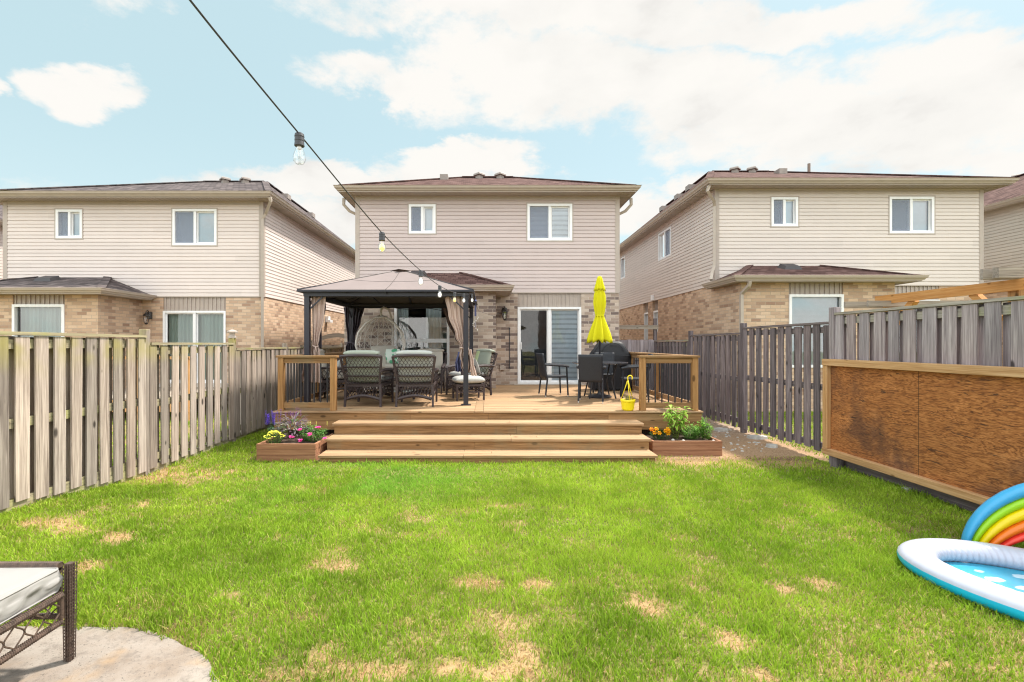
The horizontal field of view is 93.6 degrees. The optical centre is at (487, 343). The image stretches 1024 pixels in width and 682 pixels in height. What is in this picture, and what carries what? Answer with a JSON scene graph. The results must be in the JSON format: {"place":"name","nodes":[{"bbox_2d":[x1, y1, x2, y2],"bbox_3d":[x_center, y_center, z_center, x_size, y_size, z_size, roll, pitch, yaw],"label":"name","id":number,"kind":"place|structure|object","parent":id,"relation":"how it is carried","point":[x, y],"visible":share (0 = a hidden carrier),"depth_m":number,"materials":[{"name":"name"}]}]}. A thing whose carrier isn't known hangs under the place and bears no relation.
{"place":"outdoors","nodes":[
{"label":"outdoors","id":0,"kind":"place"},
{"bbox_2d":[0,626,218,681],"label":"patio","id":1,"kind":"structure","parent":0,"point":[123,654],"depth_m":2.57,"materials":[{"name":"concrete"}]},
{"bbox_2d":[0,561,76,664],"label":"footstool","id":2,"kind":"object","parent":1,"relation":"on","point":[25,585],"visible":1,"depth_m":2.45,"materials":[{"name":"wicker"}]},
{"bbox_2d":[373,376,417,398],"bbox_3d":[-1.900,0.895,9.950,0.950,0.450,0.600,0,0,0],"label":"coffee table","id":3,"kind":"object","parent":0,"point":[403,390],"visible":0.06,"depth_m":9.73,"materials":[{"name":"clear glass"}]},
{"bbox_2d":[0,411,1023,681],"bbox_3d":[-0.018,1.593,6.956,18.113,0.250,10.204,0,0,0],"label":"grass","id":4,"kind":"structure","parent":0,"point":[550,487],"depth_m":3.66,"materials":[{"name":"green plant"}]},
{"bbox_2d":[897,538,1023,621],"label":"inflatable pool","id":5,"kind":"structure","parent":4,"relation":"on","point":[984,573],"depth_m":3.48,"materials":[{"name":"white plastic"}]},
{"bbox_2d":[961,483,1023,545],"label":"rainbow arch","id":6,"kind":"structure","parent":5,"relation":"attached to","point":[997,518],"depth_m":3.81,"materials":[{"name":"multicoloured plastic"}]},
{"bbox_2d":[0,394,1023,681],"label":"ground","id":7,"kind":"structure","parent":0,"point":[752,448],"depth_m":3.25,"materials":[{"name":"beige soil"}]},
{"bbox_2d":[0,205,2,279],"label":"house","id":8,"kind":"structure","parent":7,"relation":"on","point":[1,241],"depth_m":16.29,"materials":[{"name":"beige brick"}]},
{"bbox_2d":[112,356,220,420],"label":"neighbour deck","id":9,"kind":"structure","parent":7,"relation":"on","point":[170,389],"depth_m":10.60,"materials":[{"name":"brown wood"}]},
{"bbox_2d":[0,329,343,513],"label":"fence","id":10,"kind":"object","parent":7,"relation":"on","point":[57,406],"visible":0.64,"depth_m":5.66,"materials":[{"name":"grey wood"}]},
{"bbox_2d":[227,330,237,337],"bbox_3d":[-4.450,-0.175,8.350,0.141,0.150,0.141,0,0,45],"label":"post cap light","id":11,"kind":"object","parent":10,"relation":"on","point":[231,333],"visible":1,"depth_m":8.32,"materials":[{"name":"white plastic"}]},
{"bbox_2d":[0,176,354,403],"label":"house","id":12,"kind":"structure","parent":7,"relation":"on","point":[212,261],"depth_m":13.48,"materials":[{"name":"beige brick"}]},
{"bbox_2d":[12,304,64,336],"bbox_3d":[-11.230,-0.160,12.346,1.680,1.840,0.748,0,0,0],"label":"window","id":13,"kind":"structure","parent":12,"relation":"in","point":[25,317],"depth_m":12.15,"materials":[{"name":"white plastic"}]},
{"bbox_2d":[55,209,81,237],"bbox_3d":[-11.770,-3.370,13.538,0.740,0.810,0.133,0,0,0],"label":"window","id":14,"kind":"structure","parent":12,"relation":"in","point":[68,222],"depth_m":13.52,"materials":[{"name":"white plastic"}]},
{"bbox_2d":[143,310,151,324],"bbox_3d":[-9.500,-0.745,13.404,0.180,0.410,0.284,0,0,0],"label":"wall lantern","id":15,"kind":"object","parent":12,"relation":"attached to","point":[148,314],"depth_m":13.39,"materials":[{"name":"metal"}]},
{"bbox_2d":[172,209,216,244],"bbox_3d":[-8.240,-3.280,13.538,1.240,1.020,0.133,0,0,0],"label":"window","id":16,"kind":"structure","parent":12,"relation":"in","point":[189,226],"depth_m":13.59,"materials":[{"name":"white plastic"}]},
{"bbox_2d":[163,311,225,382],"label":"patio door","id":17,"kind":"structure","parent":12,"relation":"in","point":[178,326],"depth_m":13.65,"materials":[{"name":"glass"}]},
{"bbox_2d":[256,434,332,461],"bbox_3d":[-2.930,1.600,7.370,0.860,0.297,0.820,0,0,0],"label":"planter box","id":18,"kind":"object","parent":7,"relation":"on","point":[287,448],"visible":0.59,"depth_m":6.96,"materials":[{"name":"wood"}]},
{"bbox_2d":[263,430,284,443],"bbox_3d":[-3.161,1.380,7.104,0.305,0.200,0.256,0,0,-25],"label":"chrysanthemum","id":19,"kind":"object","parent":18,"relation":"in","point":[275,438],"visible":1,"depth_m":7.09,"materials":[{"name":"yellow plant"}]},
{"bbox_2d":[265,409,283,436],"bbox_3d":[-3.382,1.261,7.605,0.333,0.438,0.283,0,0,0],"label":"salvia","id":20,"kind":"object","parent":18,"relation":"on","point":[272,427],"visible":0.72,"depth_m":7.61,"materials":[{"name":"purple plant"}]},
{"bbox_2d":[271,409,313,437],"bbox_3d":[-3.006,1.200,7.426,0.685,0.457,0.649,0,0,0],"label":"foliage plant","id":21,"kind":"object","parent":18,"relation":"in","point":[281,427],"visible":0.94,"depth_m":7.35,"materials":[{"name":"grey plant"}]},
{"bbox_2d":[289,421,327,441],"bbox_3d":[-2.686,1.326,7.273,0.567,0.308,0.405,0,0,0],"label":"vinca","id":22,"kind":"object","parent":18,"relation":"on","point":[307,434],"visible":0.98,"depth_m":7.25,"materials":[{"name":"green plant"}]},
{"bbox_2d":[300,333,343,348],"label":"gate","id":23,"kind":"structure","parent":7,"relation":"on","point":[333,335],"depth_m":16.10,"materials":[{"name":"brown wood"}]},
{"bbox_2d":[333,172,641,410],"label":"house","id":24,"kind":"structure","parent":7,"relation":"on","point":[536,257],"depth_m":13.28,"materials":[{"name":"brick"}]},
{"bbox_2d":[394,308,448,366],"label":"window","id":25,"kind":"structure","parent":24,"relation":"in","point":[423,328],"depth_m":12.40,"materials":[{"name":"glass"}]},
{"bbox_2d":[409,204,435,232],"bbox_3d":[-1.820,-3.460,13.646,1.120,0.990,0.748,0,0,0],"label":"window","id":26,"kind":"structure","parent":24,"relation":"in","point":[422,217],"depth_m":13.32,"materials":[{"name":"white plastic"}]},
{"bbox_2d":[502,306,507,320],"bbox_3d":[0.460,-0.845,13.204,0.180,0.410,0.284,0,0,0],"label":"wall lantern","id":27,"kind":"object","parent":24,"relation":"attached to","point":[504,309],"depth_m":13.13,"materials":[{"name":"metal"}]},
{"bbox_2d":[189,0,503,315],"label":"string lights","id":28,"kind":"object","parent":27,"relation":"hanging from","point":[299,139],"visible":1,"depth_m":2.10,"materials":[{"name":"black plastic"}]},
{"bbox_2d":[509,328,509,368],"bbox_3d":[0.600,0.115,13.280,0.033,1.130,0.033,0,0,22],"label":"cable","id":29,"kind":"object","parent":24,"relation":"attached to","point":[509,348],"visible":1,"depth_m":13.28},
{"bbox_2d":[527,204,571,240],"bbox_3d":[1.710,-3.370,13.342,1.240,1.020,0.140,0,0,0],"label":"window","id":30,"kind":"structure","parent":24,"relation":"in","point":[545,222],"depth_m":13.40,"materials":[{"name":"white plastic"}]},
{"bbox_2d":[518,307,580,383],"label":"patio door","id":31,"kind":"structure","parent":24,"relation":"in","point":[555,332],"depth_m":13.40,"materials":[{"name":"white plastic"}]},
{"bbox_2d":[273,352,702,463],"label":"deck","id":32,"kind":"structure","parent":7,"relation":"on","point":[516,423],"depth_m":7.99,"materials":[{"name":"brown wood"}]},
{"bbox_2d":[318,349,361,400],"bbox_3d":[-3.043,0.615,9.739,0.942,1.013,0.812,0,0,-10],"label":"wicker chair","id":33,"kind":"object","parent":32,"relation":"on","point":[340,377],"visible":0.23,"depth_m":9.43,"materials":[{"name":"brown wicker"}]},
{"bbox_2d":[337,359,342,373],"bbox_3d":[-3.020,0.480,9.660,0.209,0.371,0.403,0,0,0],"label":"pillow","id":34,"kind":"object","parent":33,"relation":"on","point":[338,363],"visible":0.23,"depth_m":9.51,"materials":[{"name":"grey fabric"}]},
{"bbox_2d":[339,350,393,406],"bbox_3d":[-2.204,0.615,8.836,0.812,1.013,0.942,0,0,4],"label":"wicker chair","id":35,"kind":"object","parent":32,"relation":"on","point":[363,368],"visible":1,"depth_m":8.52,"materials":[{"name":"brown wicker"}]},
{"bbox_2d":[355,306,405,391],"bbox_3d":[-2.536,0.108,11.341,1.095,2.003,1.074,0,0,-39],"label":"egg chair","id":36,"kind":"object","parent":32,"relation":"on","point":[381,350],"visible":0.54,"depth_m":11.48,"materials":[{"name":"grey wicker"}]},
{"bbox_2d":[379,355,386,367],"bbox_3d":[-2.500,0.400,11.050,0.339,0.294,0.201,0,0,-14],"label":"pillow","id":37,"kind":"object","parent":36,"relation":"on","point":[384,361],"visible":0.37,"depth_m":11.01,"materials":[{"name":"beige fabric"}]},
{"bbox_2d":[385,349,399,362],"bbox_3d":[-2.220,0.280,11.120,0.360,0.342,0.189,0,0,0],"label":"pillow","id":38,"kind":"object","parent":36,"relation":"on","point":[389,353],"visible":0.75,"depth_m":11.07,"materials":[{"name":"fabric"}]},
{"bbox_2d":[296,268,477,405],"bbox_3d":[-1.855,-0.240,10.230,3.293,2.720,3.160,0,0,0],"label":"gazebo","id":39,"kind":"object","parent":32,"relation":"on","point":[399,288],"visible":0.91,"depth_m":8.89,"materials":[{"name":"fabric"}]},
{"bbox_2d":[474,296,477,330],"bbox_3d":[-0.234,-0.574,9.000,0.115,0.652,0.114,0,0,0],"label":"wind chime","id":40,"kind":"object","parent":39,"relation":"hanging from","point":[475,300],"visible":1,"depth_m":9.00,"materials":[{"name":"silver metal"}]},
{"bbox_2d":[391,350,438,406],"bbox_3d":[-1.318,0.615,8.856,0.812,1.013,0.942,0,0,-2],"label":"wicker chair","id":41,"kind":"object","parent":32,"relation":"on","point":[414,368],"visible":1,"depth_m":8.53,"materials":[{"name":"wicker"}]},
{"bbox_2d":[411,348,446,393],"bbox_3d":[-1.380,0.615,11.214,0.812,1.013,0.942,0,0,0],"label":"wicker chair","id":42,"kind":"object","parent":32,"relation":"on","point":[440,364],"visible":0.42,"depth_m":11.46,"materials":[{"name":"brown wicker"}]},
{"bbox_2d":[452,375,484,400],"bbox_3d":[-0.400,0.877,9.720,0.620,0.485,0.540,0,0,-14],"label":"footstool","id":43,"kind":"object","parent":32,"relation":"on","point":[476,381],"visible":0.91,"depth_m":9.53,"materials":[{"name":"fabric"}]},
{"bbox_2d":[445,349,497,396],"bbox_3d":[-0.366,0.615,10.584,0.942,1.013,0.812,0,0,-32],"label":"wicker chair","id":44,"kind":"object","parent":32,"relation":"on","point":[483,357],"visible":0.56,"depth_m":10.52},
{"bbox_2d":[473,359,479,373],"bbox_3d":[-0.300,0.480,10.320,0.182,0.338,0.359,0,0,-36],"label":"pillow","id":45,"kind":"object","parent":44,"relation":"on","point":[477,368],"visible":0.41,"depth_m":10.18,"materials":[{"name":"grey fabric"}]},
{"bbox_2d":[536,353,568,396],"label":"dining chair","id":46,"kind":"object","parent":32,"relation":"on","point":[542,364],"visible":1,"depth_m":10.20,"materials":[{"name":"metal"}]},
{"bbox_2d":[576,354,606,403],"bbox_3d":[1.987,0.659,9.267,0.594,0.923,0.620,0,0,14],"label":"dining chair","id":47,"kind":"object","parent":32,"relation":"on","point":[590,367],"visible":1,"depth_m":9.03,"materials":[{"name":"fabric"}]},
{"bbox_2d":[587,276,612,398],"bbox_3d":[2.345,-0.153,10.080,0.500,2.546,0.500,0,0,24],"label":"patio umbrella","id":48,"kind":"object","parent":32,"relation":"on","point":[599,332],"visible":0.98,"depth_m":10.00,"materials":[{"name":"yellow fabric"}]},
{"bbox_2d":[572,361,627,398],"bbox_3d":[2.345,0.751,10.080,1.150,0.746,1.150,0,0,0],"label":"round table","id":49,"kind":"object","parent":32,"relation":"on","point":[608,362],"visible":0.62,"depth_m":9.85,"materials":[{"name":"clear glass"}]},
{"bbox_2d":[592,352,615,393],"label":"dining chair","id":50,"kind":"object","parent":32,"relation":"on","point":[608,356],"visible":0.41,"depth_m":11.09,"materials":[{"name":"metal"}]},
{"bbox_2d":[588,341,631,389],"bbox_3d":[2.981,0.525,11.746,1.016,1.190,0.608,0,0,0],"label":"covered grill","id":51,"kind":"object","parent":32,"relation":"on","point":[620,351],"visible":0.58,"depth_m":11.47,"materials":[{"name":"black metal"}]},
{"bbox_2d":[620,375,634,410],"bbox_3d":[2.360,0.822,8.100,0.248,0.597,0.248,0,0,0],"label":"hanging pot","id":52,"kind":"object","parent":32,"relation":"on","point":[628,404],"visible":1,"depth_m":8.03,"materials":[{"name":"yellow plastic"}]},
{"bbox_2d":[620,354,652,399],"bbox_3d":[2.973,0.659,9.609,0.620,0.923,0.594,0,0,12],"label":"dining chair","id":53,"kind":"object","parent":32,"relation":"on","point":[623,367],"visible":0.56,"depth_m":9.44,"materials":[{"name":"metal"}]},
{"bbox_2d":[619,325,657,390],"bbox_3d":[4.340,0.425,14.080,1.280,1.950,0.120,0,0,0],"label":"fence","id":54,"kind":"object","parent":7,"relation":"on","point":[646,346],"visible":0.28,"depth_m":14.08,"materials":[{"name":"wood"}]},
{"bbox_2d":[643,434,721,455],"bbox_3d":[3.030,1.613,7.605,1.060,0.272,0.630,0,0,0],"label":"planter box","id":55,"kind":"object","parent":7,"relation":"on","point":[686,447],"visible":0.67,"depth_m":7.29,"materials":[{"name":"wood"}]},
{"bbox_2d":[649,427,670,439],"bbox_3d":[2.710,1.391,7.530,0.405,0.217,0.261,0,0,0],"label":"marigold","id":56,"kind":"object","parent":55,"relation":"on","point":[658,432],"visible":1,"depth_m":7.50,"materials":[{"name":"orange plant"}]},
{"bbox_2d":[662,402,690,438],"bbox_3d":[2.973,1.216,7.627,0.502,0.572,0.444,0,0,0],"label":"pepper plant","id":57,"kind":"object","parent":55,"relation":"on","point":[674,422],"visible":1,"depth_m":7.58,"materials":[{"name":"green plant"}]},
{"bbox_2d":[679,421,702,438],"bbox_3d":[3.184,1.363,7.586,0.400,0.274,0.339,0,0,0],"label":"herb bush","id":58,"kind":"object","parent":55,"relation":"on","point":[694,433],"visible":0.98,"depth_m":7.54,"materials":[{"name":"green plant"}]},
{"bbox_2d":[695,417,713,438],"bbox_3d":[3.418,1.325,7.598,0.304,0.349,0.314,0,0,38],"label":"basil bush","id":59,"kind":"object","parent":55,"relation":"on","point":[705,430],"visible":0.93,"depth_m":7.57,"materials":[{"name":"green plant"}]},
{"bbox_2d":[713,427,727,431],"bbox_3d":[4.554,1.687,9.407,0.305,0.065,0.226,0,0,0],"label":"flat stone","id":60,"kind":"object","parent":7,"relation":"on","point":[721,429],"visible":0.86,"depth_m":9.32,"materials":[{"name":"grey stone"}]},
{"bbox_2d":[746,435,767,439],"bbox_3d":[4.859,1.687,8.637,0.364,0.065,0.241,0,0,0],"label":"flat stone","id":61,"kind":"object","parent":7,"relation":"on","point":[759,437],"visible":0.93,"depth_m":8.58,"materials":[{"name":"grey stone"}]},
{"bbox_2d":[766,443,777,447],"bbox_3d":[4.685,1.691,7.921,0.174,0.065,0.165,0,0,0],"label":"flat stone","id":62,"kind":"object","parent":7,"relation":"on","point":[771,445],"visible":0.82,"depth_m":7.88,"materials":[{"name":"grey stone"}]},
{"bbox_2d":[619,163,1019,411],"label":"house","id":63,"kind":"structure","parent":7,"relation":"on","point":[731,249],"depth_m":13.33,"materials":[{"name":"beige plastic"}]},
{"bbox_2d":[621,256,624,278],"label":"window","id":64,"kind":"structure","parent":63,"relation":"in","point":[623,258],"depth_m":22.57,"materials":[{"name":"white plastic"}]},
{"bbox_2d":[644,312,647,339],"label":"window","id":65,"kind":"structure","parent":63,"relation":"in","point":[645,314],"depth_m":19.47,"materials":[{"name":"white plastic"}]},
{"bbox_2d":[653,310,657,331],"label":"window","id":66,"kind":"structure","parent":63,"relation":"in","point":[655,313],"depth_m":18.31,"materials":[{"name":"white plastic"}]},
{"bbox_2d":[658,226,670,260],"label":"window","id":67,"kind":"structure","parent":63,"relation":"in","point":[664,238],"depth_m":17.15,"materials":[{"name":"white plastic"}]},
{"bbox_2d":[771,197,797,225],"bbox_3d":[8.240,-3.670,13.696,1.120,0.990,0.748,0,0,0],"label":"window","id":68,"kind":"structure","parent":63,"relation":"in","point":[784,210],"depth_m":13.38,"materials":[{"name":"white plastic"}]},
{"bbox_2d":[789,294,843,367],"bbox_3d":[8.200,-0.325,12.346,1.740,2.010,0.748,0,0,0],"label":"window","id":69,"kind":"structure","parent":63,"relation":"in","point":[803,308],"depth_m":12.09,"materials":[{"name":"glass"}]},
{"bbox_2d":[890,197,933,232],"bbox_3d":[11.770,-3.580,13.696,1.620,1.200,0.748,0,0,0],"label":"window","id":70,"kind":"structure","parent":63,"relation":"in","point":[907,214],"depth_m":13.46,"materials":[{"name":"white plastic"}]},
{"bbox_2d":[898,300,939,362],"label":"patio door","id":71,"kind":"structure","parent":63,"relation":"in","point":[919,300],"depth_m":14.95,"materials":[{"name":"white plastic"}]},
{"bbox_2d":[653,296,1023,511],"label":"fence","id":72,"kind":"object","parent":7,"relation":"on","point":[968,332],"visible":0.56,"depth_m":7.07,"materials":[{"name":"grey wood"}]},
{"bbox_2d":[822,359,1023,504],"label":"plywood board","id":73,"kind":"object","parent":7,"relation":"on","point":[956,430],"visible":0.98,"depth_m":5.20,"materials":[{"name":"brown wood"}]},
{"bbox_2d":[844,267,1023,324],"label":"pergola","id":74,"kind":"object","parent":7,"relation":"on","point":[1012,284],"visible":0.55,"depth_m":6.92,"materials":[{"name":"brown wood"}]},
{"bbox_2d":[983,173,1023,365],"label":"house","id":75,"kind":"structure","parent":7,"relation":"on","point":[1003,226],"depth_m":15.44,"materials":[{"name":"beige plastic"}]},
{"bbox_2d":[0,0,1023,248],"label":"sky","id":76,"kind":"structure","parent":0,"point":[658,96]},
{"bbox_2d":[703,420,765,451],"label":"gravel","id":77,"kind":"structure","parent":0,"point":[738,440],"depth_m":8.24,"materials":[{"name":"grey gravel"}]}
]}

